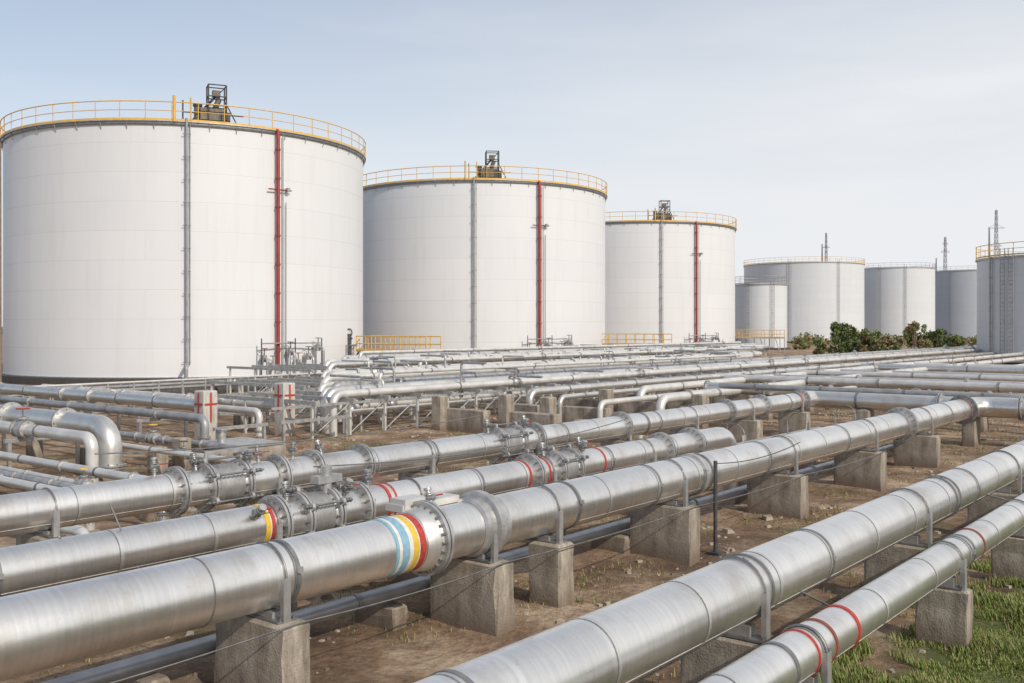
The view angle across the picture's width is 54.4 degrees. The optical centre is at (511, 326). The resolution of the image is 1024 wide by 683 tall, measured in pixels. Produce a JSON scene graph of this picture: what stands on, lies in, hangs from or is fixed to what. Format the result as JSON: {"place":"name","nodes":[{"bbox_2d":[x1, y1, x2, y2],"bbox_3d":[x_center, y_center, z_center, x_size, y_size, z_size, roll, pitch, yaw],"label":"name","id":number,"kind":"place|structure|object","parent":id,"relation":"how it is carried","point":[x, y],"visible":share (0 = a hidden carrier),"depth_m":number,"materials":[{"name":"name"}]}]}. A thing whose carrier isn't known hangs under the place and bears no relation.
{"place":"outdoors","nodes":[
{"label":"outdoors","id":0,"kind":"place"},
{"bbox_2d":[0,143,1,381],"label":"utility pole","id":1,"kind":"object","parent":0,"point":[0,275],"visible":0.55,"depth_m":59.95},
{"bbox_2d":[0,335,1023,682],"bbox_3d":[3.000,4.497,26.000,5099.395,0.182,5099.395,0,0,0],"label":"ground","id":2,"kind":"structure","parent":0,"point":[366,655],"depth_m":17.97,"materials":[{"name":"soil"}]},
{"bbox_2d":[26,440,43,457],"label":"concrete pipe support","id":3,"kind":"object","parent":2,"relation":"on","point":[34,448],"visible":0.38,"depth_m":33.49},
{"bbox_2d":[122,443,255,462],"bbox_3d":[-19.303,4.121,36.189,32.642,1.257,0.290,0,0,39],"label":"steel pipeline","id":4,"kind":"object","parent":3,"relation":"on","point":[147,448],"visible":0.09,"depth_m":28.43,"materials":[{"name":"grey paint"}]},
{"bbox_2d":[16,487,73,544],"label":"concrete pipe support","id":5,"kind":"object","parent":2,"relation":"on","point":[54,532],"visible":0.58,"depth_m":16.18,"materials":[{"name":"concrete"}]},
{"bbox_2d":[0,474,100,532],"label":"steel pipeline","id":6,"kind":"object","parent":2,"relation":"on","point":[28,485],"visible":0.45,"depth_m":22.48,"materials":[{"name":"grey paint"}]},
{"bbox_2d":[0,420,102,482],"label":"steel pipeline","id":7,"kind":"object","parent":2,"relation":"on","point":[88,440],"visible":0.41,"depth_m":27.73,"materials":[{"name":"grey paint"}]},
{"bbox_2d":[0,402,130,481],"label":"steel pipeline","id":8,"kind":"object","parent":2,"relation":"on","point":[104,430],"visible":0.68,"depth_m":29.29,"materials":[{"name":"metal"}]},
{"bbox_2d":[0,465,157,521],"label":"steel pipeline","id":9,"kind":"object","parent":2,"relation":"on","point":[149,517],"visible":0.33,"depth_m":25.89,"materials":[{"name":"grey paint"}]},
{"bbox_2d":[0,470,168,520],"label":"steel pipeline","id":10,"kind":"object","parent":2,"relation":"on","point":[162,515],"visible":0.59,"depth_m":24.88,"materials":[{"name":"metal"}]},
{"bbox_2d":[0,451,196,518],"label":"steel pipeline","id":11,"kind":"object","parent":2,"relation":"on","point":[63,466],"visible":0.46,"depth_m":26.35,"materials":[{"name":"grey paint"}]},
{"bbox_2d":[0,395,210,439],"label":"steel pipeline","id":12,"kind":"object","parent":2,"relation":"on","point":[160,414],"visible":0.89,"depth_m":39.74,"materials":[{"name":"grey paint"}]},
{"bbox_2d":[120,672,169,682],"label":"concrete pipe support","id":13,"kind":"object","parent":2,"relation":"on","point":[155,677],"visible":0.31,"depth_m":11.81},
{"bbox_2d":[41,433,930,682],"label":"steel pipeline","id":14,"kind":"object","parent":13,"relation":"on","point":[130,666],"visible":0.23,"depth_m":14.07,"materials":[{"name":"metal"}]},
{"bbox_2d":[0,374,321,404],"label":"concrete dike wall","id":15,"kind":"structure","parent":2,"relation":"on","point":[222,389],"depth_m":66.69,"materials":[{"name":"concrete"}]},
{"bbox_2d":[6,372,322,410],"bbox_3d":[-18.755,3.720,56.599,0.120,1.560,21.040,0,0,39],"label":"pipe rack","id":16,"kind":"object","parent":2,"relation":"on","point":[143,381],"visible":0.35,"depth_m":56.07,"materials":[{"name":"metal"}]},
{"bbox_2d":[0,382,193,410],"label":"steel pipeline","id":17,"kind":"object","parent":16,"relation":"on","point":[91,396],"visible":0.96,"depth_m":42.52,"materials":[{"name":"metal"}]},
{"bbox_2d":[41,384,274,409],"bbox_3d":[-17.649,3.300,48.056,20.400,0.536,0.544,0,0,39],"label":"steel pipeline","id":18,"kind":"object","parent":16,"relation":"on","point":[257,404],"visible":0.35,"depth_m":45.82,"materials":[{"name":"grey paint"}]},
{"bbox_2d":[2,396,349,466],"bbox_3d":[-19.335,3.930,41.465,22.120,1.260,13.500,0,0,39],"label":"pipe rack","id":19,"kind":"object","parent":2,"relation":"on","point":[138,421],"visible":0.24,"depth_m":38.05,"materials":[{"name":"metal"}]},
{"bbox_2d":[119,431,243,454],"bbox_3d":[-19.277,4.151,38.983,29.191,1.197,0.390,0,0,39],"label":"steel pipeline","id":20,"kind":"object","parent":2,"relation":"on","point":[138,436],"visible":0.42,"depth_m":32.34,"materials":[{"name":"metal"}]},
{"bbox_2d":[172,437,191,469],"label":"concrete pipe support","id":21,"kind":"object","parent":2,"relation":"on","point":[176,461],"visible":0.59,"depth_m":31.16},
{"bbox_2d":[0,83,365,384],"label":"storage tank","id":22,"kind":"object","parent":2,"relation":"on","point":[208,241],"visible":0.95,"depth_m":77.42,"materials":[{"name":"metal"}]},
{"bbox_2d":[194,390,216,440],"bbox_3d":[-11.571,3.573,37.610,0.656,2.354,0.654,0,0,39],"label":"marked concrete post","id":23,"kind":"object","parent":2,"relation":"on","point":[205,402],"visible":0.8,"depth_m":37.43,"materials":[{"name":"concrete"}]},
{"bbox_2d":[191,427,285,464],"bbox_3d":[-9.335,4.035,33.168,2.468,1.430,2.626,0,0,39],"label":"concrete valve pit","id":24,"kind":"object","parent":2,"relation":"on","point":[278,448],"visible":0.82,"depth_m":32.83,"materials":[{"name":"concrete"}]},
{"bbox_2d":[217,404,267,439],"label":"steel pipeline","id":25,"kind":"object","parent":2,"relation":"on","point":[257,412],"visible":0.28,"depth_m":39.10,"materials":[{"name":"grey paint"}]},
{"bbox_2d":[214,541,309,682],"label":"concrete pipe support","id":26,"kind":"object","parent":2,"relation":"on","point":[282,656],"visible":0.76,"depth_m":11.73,"materials":[{"name":"concrete"}]},
{"bbox_2d":[259,501,296,611],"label":"concrete pipe support","id":27,"kind":"object","parent":2,"relation":"on","point":[278,534],"visible":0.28,"depth_m":14.94,"materials":[{"name":"metal"}]},
{"bbox_2d":[0,427,738,596],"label":"steel pipeline","id":28,"kind":"object","parent":27,"relation":"on","point":[326,505],"visible":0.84,"depth_m":15.37,"materials":[{"name":"metal"}]},
{"bbox_2d":[274,382,294,435],"bbox_3d":[-9.370,3.522,41.063,0.655,2.456,0.656,0,0,39],"label":"marked concrete post","id":29,"kind":"object","parent":2,"relation":"on","point":[283,390],"visible":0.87,"depth_m":40.85,"materials":[{"name":"concrete"}]},
{"bbox_2d":[355,601,407,630],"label":"concrete pipe support","id":30,"kind":"object","parent":2,"relation":"on","point":[391,616],"visible":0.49,"depth_m":14.87,"materials":[{"name":"concrete"}]},
{"bbox_2d":[352,335,440,354],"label":"access platform","id":31,"kind":"structure","parent":2,"relation":"on","point":[385,343],"depth_m":85.35,"materials":[{"name":"metal"}]},
{"bbox_2d":[398,440,440,480],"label":"concrete pipe support","id":32,"kind":"object","parent":2,"relation":"on","point":[432,470],"visible":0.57,"depth_m":23.14,"materials":[{"name":"metal"}]},
{"bbox_2d":[431,395,448,430],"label":"concrete pipe support","id":33,"kind":"object","parent":2,"relation":"on","point":[440,405],"visible":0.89,"depth_m":43.26,"materials":[{"name":"concrete"}]},
{"bbox_2d":[352,390,529,428],"bbox_3d":[11.515,3.862,67.543,0.390,1.476,60.132,0,0,39],"label":"steel pipeline","id":34,"kind":"object","parent":2,"relation":"on","point":[408,401],"visible":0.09,"depth_m":47.58,"materials":[{"name":"grey paint"}]},
{"bbox_2d":[430,533,514,636],"bbox_3d":[-0.619,3.663,15.051,1.398,2.174,0.447,0,0,39],"label":"concrete pipe support","id":35,"kind":"object","parent":2,"relation":"on","point":[482,602],"visible":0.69,"depth_m":14.74,"materials":[{"name":"concrete"}]},
{"bbox_2d":[363,151,607,354],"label":"storage tank","id":36,"kind":"object","parent":2,"relation":"on","point":[488,257],"visible":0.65,"depth_m":107.71,"materials":[{"name":"metal"}]},
{"bbox_2d":[343,386,641,432],"bbox_3d":[12.134,3.936,66.076,0.300,1.328,61.649,0,0,39],"label":"steel pipeline","id":37,"kind":"object","parent":2,"relation":"on","point":[399,407],"visible":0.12,"depth_m":47.12,"materials":[{"name":"grey paint"}]},
{"bbox_2d":[498,394,513,427],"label":"concrete pipe support","id":38,"kind":"object","parent":2,"relation":"on","point":[505,404],"visible":0.78,"depth_m":44.11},
{"bbox_2d":[7,409,1023,682],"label":"rubble","id":39,"kind":"object","parent":2,"relation":"on","point":[559,621],"visible":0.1,"depth_m":21.20,"materials":[{"name":"stone"}]},
{"bbox_2d":[447,408,600,442],"bbox_3d":[0.955,4.145,40.897,9.216,1.210,0.868,0,0,39],"label":"concrete pipe support","id":40,"kind":"object","parent":2,"relation":"on","point":[473,425],"visible":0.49,"depth_m":42.29,"materials":[{"name":"concrete"}]},
{"bbox_2d":[508,426,541,460],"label":"concrete pipe support","id":41,"kind":"object","parent":2,"relation":"on","point":[534,453],"visible":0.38,"depth_m":26.30,"materials":[{"name":"metal"}]},
{"bbox_2d":[0,389,816,536],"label":"steel pipeline","id":42,"kind":"object","parent":41,"relation":"on","point":[203,485],"visible":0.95,"depth_m":20.13,"materials":[{"name":"metal"}]},
{"bbox_2d":[95,415,479,454],"bbox_3d":[-3.966,2.258,20.974,0.022,0.198,10.135,0,0,39],"label":"pipe","id":43,"kind":"object","parent":42,"relation":"attached to","point":[276,442],"visible":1,"depth_m":19.88,"materials":[{"name":"metal"}]},
{"bbox_2d":[319,353,752,385],"bbox_3d":[4.223,3.297,71.955,5.300,2.606,50.700,0,0,39],"label":"steel pipeline","id":44,"kind":"object","parent":2,"relation":"on","point":[327,378],"visible":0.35,"depth_m":61.95,"materials":[{"name":"grey paint"}]},
{"bbox_2d":[336,345,739,368],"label":"steel pipeline","id":45,"kind":"object","parent":2,"relation":"on","point":[471,355],"visible":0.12,"depth_m":80.39,"materials":[{"name":"grey paint"}]},
{"bbox_2d":[98,350,978,438],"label":"pipe rack","id":46,"kind":"object","parent":2,"relation":"on","point":[302,382],"visible":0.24,"depth_m":50.21,"materials":[{"name":"metal"}]},
{"bbox_2d":[329,350,757,372],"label":"steel pipeline","id":47,"kind":"object","parent":2,"relation":"on","point":[447,364],"visible":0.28,"depth_m":73.44,"materials":[{"name":"grey paint"}]},
{"bbox_2d":[326,346,762,369],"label":"steel pipeline","id":48,"kind":"object","parent":2,"relation":"on","point":[341,364],"visible":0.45,"depth_m":70.39,"materials":[{"name":"metal"}]},
{"bbox_2d":[328,351,761,374],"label":"steel pipeline","id":49,"kind":"object","parent":2,"relation":"on","point":[754,353],"visible":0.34,"depth_m":67.69,"materials":[{"name":"grey paint"}]},
{"bbox_2d":[342,343,755,357],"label":"steel pipeline","id":50,"kind":"object","parent":2,"relation":"on","point":[413,354],"visible":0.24,"depth_m":87.91,"materials":[{"name":"metal"}]},
{"bbox_2d":[358,341,740,357],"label":"steel pipeline","id":51,"kind":"object","parent":2,"relation":"on","point":[538,347],"visible":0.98,"depth_m":82.48,"materials":[{"name":"grey paint"}]},
{"bbox_2d":[526,484,573,607],"bbox_3d":[0.506,3.663,16.261,1.006,2.174,0.450,0,0,39],"label":"concrete pipe support","id":52,"kind":"object","parent":2,"relation":"on","point":[551,578],"visible":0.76,"depth_m":15.98,"materials":[{"name":"concrete"}]},
{"bbox_2d":[378,354,740,422],"bbox_3d":[5.613,3.307,61.445,0.272,2.586,37.989,0,0,39],"label":"steel pipeline","id":53,"kind":"object","parent":2,"relation":"on","point":[387,372],"visible":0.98,"depth_m":55.72,"materials":[{"name":"grey paint"}]},
{"bbox_2d":[418,347,740,366],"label":"steel pipeline","id":54,"kind":"object","parent":2,"relation":"on","point":[580,354],"visible":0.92,"depth_m":72.65,"materials":[{"name":"grey paint"}]},
{"bbox_2d":[514,403,669,434],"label":"concrete pipe support","id":55,"kind":"object","parent":2,"relation":"on","point":[571,413],"visible":0.33,"depth_m":44.29,"materials":[{"name":"concrete"}]},
{"bbox_2d":[591,533,629,553],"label":"concrete pipe support","id":56,"kind":"object","parent":2,"relation":"on","point":[619,543],"visible":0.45,"depth_m":19.89,"materials":[{"name":"concrete"}]},
{"bbox_2d":[563,398,727,428],"bbox_3d":[6.231,4.145,47.490,9.219,1.209,0.867,0,0,39],"label":"concrete pipe support","id":57,"kind":"object","parent":2,"relation":"on","point":[641,406],"visible":0.21,"depth_m":47.91,"materials":[{"name":"concrete"}]},
{"bbox_2d":[322,344,976,432],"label":"steel pipeline","id":58,"kind":"object","parent":2,"relation":"on","point":[331,391],"visible":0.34,"depth_m":54.32,"materials":[{"name":"metal"}]},
{"bbox_2d":[330,344,976,386],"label":"steel pipeline","id":59,"kind":"object","parent":2,"relation":"on","point":[407,379],"visible":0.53,"depth_m":62.22,"materials":[{"name":"metal"}]},
{"bbox_2d":[329,348,980,436],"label":"steel pipeline","id":60,"kind":"object","parent":2,"relation":"on","point":[514,381],"visible":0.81,"depth_m":53.22,"materials":[{"name":"grey paint"}]},
{"bbox_2d":[629,458,699,566],"bbox_3d":[2.993,3.663,19.572,1.391,2.174,0.447,0,0,39],"label":"concrete pipe support","id":61,"kind":"object","parent":2,"relation":"on","point":[675,538],"visible":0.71,"depth_m":19.29,"materials":[{"name":"concrete"}]},
{"bbox_2d":[605,200,736,342],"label":"storage tank","id":62,"kind":"object","parent":2,"relation":"on","point":[666,275],"visible":0.62,"depth_m":148.95,"materials":[{"name":"metal"}]},
{"bbox_2d":[707,461,723,554],"bbox_3d":[4.024,3.575,19.694,0.250,1.850,0.250,0,0,39],"label":"steel stanchion","id":63,"kind":"object","parent":2,"relation":"on","point":[714,551],"visible":1,"depth_m":19.66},
{"bbox_2d":[680,556,774,682],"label":"concrete pipe support","id":64,"kind":"object","parent":2,"relation":"on","point":[701,663],"visible":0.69,"depth_m":11.22,"materials":[{"name":"concrete"}]},
{"bbox_2d":[414,436,1023,682],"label":"steel pipeline","id":65,"kind":"object","parent":64,"relation":"on","point":[633,638],"visible":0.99,"depth_m":10.50,"materials":[{"name":"metal"}]},
{"bbox_2d":[728,399,762,442],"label":"concrete pipe support","id":66,"kind":"object","parent":2,"relation":"on","point":[753,428],"visible":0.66,"depth_m":36.41,"materials":[{"name":"concrete"}]},
{"bbox_2d":[557,358,935,421],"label":"steel pipeline","id":67,"kind":"object","parent":2,"relation":"on","point":[563,397],"visible":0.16,"depth_m":48.05,"materials":[{"name":"metal"}]},
{"bbox_2d":[526,352,995,403],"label":"steel pipeline","id":68,"kind":"object","parent":2,"relation":"on","point":[533,392],"visible":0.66,"depth_m":59.02,"materials":[{"name":"metal"}]},
{"bbox_2d":[735,276,790,349],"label":"storage tank","id":69,"kind":"object","parent":2,"relation":"on","point":[760,306],"visible":0.86,"depth_m":195.51,"materials":[{"name":"metal"}]},
{"bbox_2d":[747,435,808,518],"bbox_3d":[6.325,3.663,23.735,1.398,2.174,0.444,0,0,39],"label":"concrete pipe support","id":70,"kind":"object","parent":2,"relation":"on","point":[789,499],"visible":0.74,"depth_m":23.48,"materials":[{"name":"concrete"}]},
{"bbox_2d":[778,392,810,433],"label":"concrete pipe support","id":71,"kind":"object","parent":2,"relation":"on","point":[798,421],"visible":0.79,"depth_m":39.98,"materials":[{"name":"concrete"}]},
{"bbox_2d":[743,256,864,342],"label":"storage tank","id":72,"kind":"object","parent":2,"relation":"on","point":[822,296],"visible":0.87,"depth_m":283.74,"materials":[{"name":"metal"}]},
{"bbox_2d":[781,624,831,682],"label":"concrete pipe support","id":73,"kind":"object","parent":2,"relation":"on","point":[826,670],"visible":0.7,"depth_m":9.98,"materials":[{"name":"metal"}]},
{"bbox_2d":[698,492,1023,682],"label":"steel pipeline","id":74,"kind":"object","parent":73,"relation":"on","point":[840,627],"visible":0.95,"depth_m":11.21,"materials":[{"name":"metal"}]},
{"bbox_2d":[597,356,1023,417],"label":"steel pipeline","id":75,"kind":"object","parent":2,"relation":"on","point":[601,404],"visible":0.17,"depth_m":44.65,"materials":[{"name":"grey paint"}]},
{"bbox_2d":[637,352,1022,395],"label":"steel pipeline","id":76,"kind":"object","parent":2,"relation":"on","point":[643,390],"visible":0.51,"depth_m":60.97,"materials":[{"name":"grey paint"}]},
{"bbox_2d":[813,321,862,353],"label":"bush","id":77,"kind":"object","parent":2,"relation":"on","point":[841,334],"visible":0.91,"depth_m":138.89,"materials":[{"name":"green plant"}]},
{"bbox_2d":[656,356,1023,410],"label":"steel pipeline","id":78,"kind":"object","parent":2,"relation":"on","point":[664,399],"visible":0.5,"depth_m":48.84,"materials":[{"name":"grey paint"}]},
{"bbox_2d":[830,404,855,457],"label":"concrete pipe support","id":79,"kind":"object","parent":2,"relation":"on","point":[854,416],"visible":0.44,"depth_m":34.20,"materials":[{"name":"metal"}]},
{"bbox_2d":[718,383,1023,397],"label":"steel pipeline","id":80,"kind":"object","parent":79,"relation":"on","point":[758,386],"visible":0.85,"depth_m":43.45,"materials":[{"name":"grey paint"}]},
{"bbox_2d":[834,418,886,491],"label":"concrete pipe support","id":81,"kind":"object","parent":2,"relation":"on","point":[870,473],"visible":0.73,"depth_m":27.85,"materials":[{"name":"concrete"}]},
{"bbox_2d":[851,328,891,351],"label":"bush","id":82,"kind":"object","parent":2,"relation":"on","point":[870,342],"visible":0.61,"depth_m":144.95,"materials":[{"name":"green plant"}]},
{"bbox_2d":[789,332,976,345],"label":"distant trees","id":83,"kind":"object","parent":2,"relation":"on","point":[807,339],"visible":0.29,"depth_m":253.99,"materials":[{"name":"green plant"}]},
{"bbox_2d":[864,488,931,608],"bbox_3d":[6.353,3.678,16.141,1.173,2.144,0.448,0,0,39],"label":"concrete pipe support","id":84,"kind":"object","parent":2,"relation":"on","point":[881,563],"visible":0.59,"depth_m":16.03,"materials":[{"name":"concrete"}]},
{"bbox_2d":[864,262,935,340],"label":"storage tank","id":85,"kind":"object","parent":2,"relation":"on","point":[897,299],"visible":0.71,"depth_m":319.20,"materials":[{"name":"metal"}]},
{"bbox_2d":[896,321,933,347],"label":"bush","id":86,"kind":"object","parent":2,"relation":"on","point":[910,335],"visible":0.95,"depth_m":174.49,"materials":[{"name":"green plant"}]},
{"bbox_2d":[893,407,940,467],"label":"concrete pipe support","id":87,"kind":"object","parent":2,"relation":"on","point":[921,449],"visible":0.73,"depth_m":31.95,"materials":[{"name":"concrete"}]},
{"bbox_2d":[915,541,973,650],"bbox_3d":[6.135,3.890,14.138,0.725,1.719,0.365,0,0,39],"label":"concrete pipe support","id":88,"kind":"object","parent":2,"relation":"on","point":[944,613],"visible":0.77,"depth_m":13.97,"materials":[{"name":"concrete"}]},
{"bbox_2d":[935,266,976,339],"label":"storage tank","id":89,"kind":"object","parent":2,"relation":"on","point":[955,301],"visible":0.46,"depth_m":358.90,"materials":[{"name":"metal"}]},
{"bbox_2d":[962,417,980,446],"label":"concrete pipe support","id":90,"kind":"object","parent":2,"relation":"on","point":[970,434],"visible":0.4,"depth_m":37.51,"materials":[{"name":"concrete"}]},
{"bbox_2d":[0,395,1017,681],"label":"steel pipeline","id":91,"kind":"object","parent":90,"relation":"on","point":[66,623],"visible":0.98,"depth_m":13.01,"materials":[{"name":"metal"}]},
{"bbox_2d":[805,390,1023,420],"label":"steel pipeline","id":92,"kind":"object","parent":90,"relation":"on","point":[870,401],"visible":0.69,"depth_m":39.70,"materials":[{"name":"metal"}]},
{"bbox_2d":[967,450,1021,524],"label":"concrete pipe support","id":93,"kind":"object","parent":2,"relation":"on","point":[980,508],"visible":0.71,"depth_m":21.02,"materials":[{"name":"concrete"}]},
{"bbox_2d":[975,241,1023,364],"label":"storage tank","id":94,"kind":"object","parent":2,"relation":"on","point":[1000,303],"visible":0.81,"depth_m":116.69,"materials":[{"name":"metal"}]},
{"bbox_2d":[991,499,1023,582],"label":"concrete pipe support","id":95,"kind":"object","parent":2,"relation":"on","point":[1007,556],"visible":0.5,"depth_m":17.49,"materials":[{"name":"concrete"}]},
{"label":"concrete pipe support","id":96,"kind":"object","parent":2,"relation":"on","visible":0},
{"bbox_2d":[703,380,991,395],"bbox_3d":[26.358,3.100,37.824,42.092,0.750,0.762,0,0,39],"label":"steel pipeline","id":97,"kind":"object","parent":96,"relation":"on","point":[708,384],"visible":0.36,"depth_m":49.04,"materials":[{"name":"metal"}]},
{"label":"concrete pipe support","id":98,"kind":"object","parent":2,"relation":"on","visible":0},
{"bbox_2d":[724,374,1023,392],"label":"steel pipeline","id":99,"kind":"object","parent":98,"relation":"on","point":[998,386],"visible":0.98,"depth_m":52.81,"materials":[{"name":"grey paint"}]},
{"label":"concrete pipe support","id":100,"kind":"object","parent":2,"relation":"on","visible":0},
{"bbox_2d":[753,372,1023,392],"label":"steel pipeline","id":101,"kind":"object","parent":100,"relation":"on","point":[965,380],"visible":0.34,"depth_m":56.32,"materials":[{"name":"metal"}]},
{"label":"concrete pipe support","id":102,"kind":"object","parent":2,"relation":"on","visible":0},
{"bbox_2d":[786,370,1023,381],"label":"steel pipeline","id":103,"kind":"object","parent":102,"relation":"on","point":[980,377],"visible":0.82,"depth_m":60.68,"materials":[{"name":"grey paint"}]},
{"bbox_2d":[0,0,1023,328],"label":"sky","id":104,"kind":"structure","parent":0,"point":[890,130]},
{"bbox_2d":[818,557,1023,682],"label":"grass","id":105,"kind":"structure","parent":0,"point":[996,652],"depth_m":13.65,"materials":[{"name":"plant"}]},
{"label":"concrete pipe support","id":106,"kind":"object","parent":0,"visible":0},
{"bbox_2d":[840,369,1023,375],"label":"steel pipeline","id":107,"kind":"object","parent":106,"relation":"on","point":[966,373],"visible":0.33,"depth_m":65.68,"materials":[{"name":"metal"}]},
{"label":"concrete pipe support","id":108,"kind":"object","parent":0,"visible":0},
{"bbox_2d":[860,363,1023,373],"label":"steel pipeline","id":109,"kind":"object","parent":108,"relation":"on","point":[977,369],"visible":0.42,"depth_m":72.40,"materials":[{"name":"metal"}]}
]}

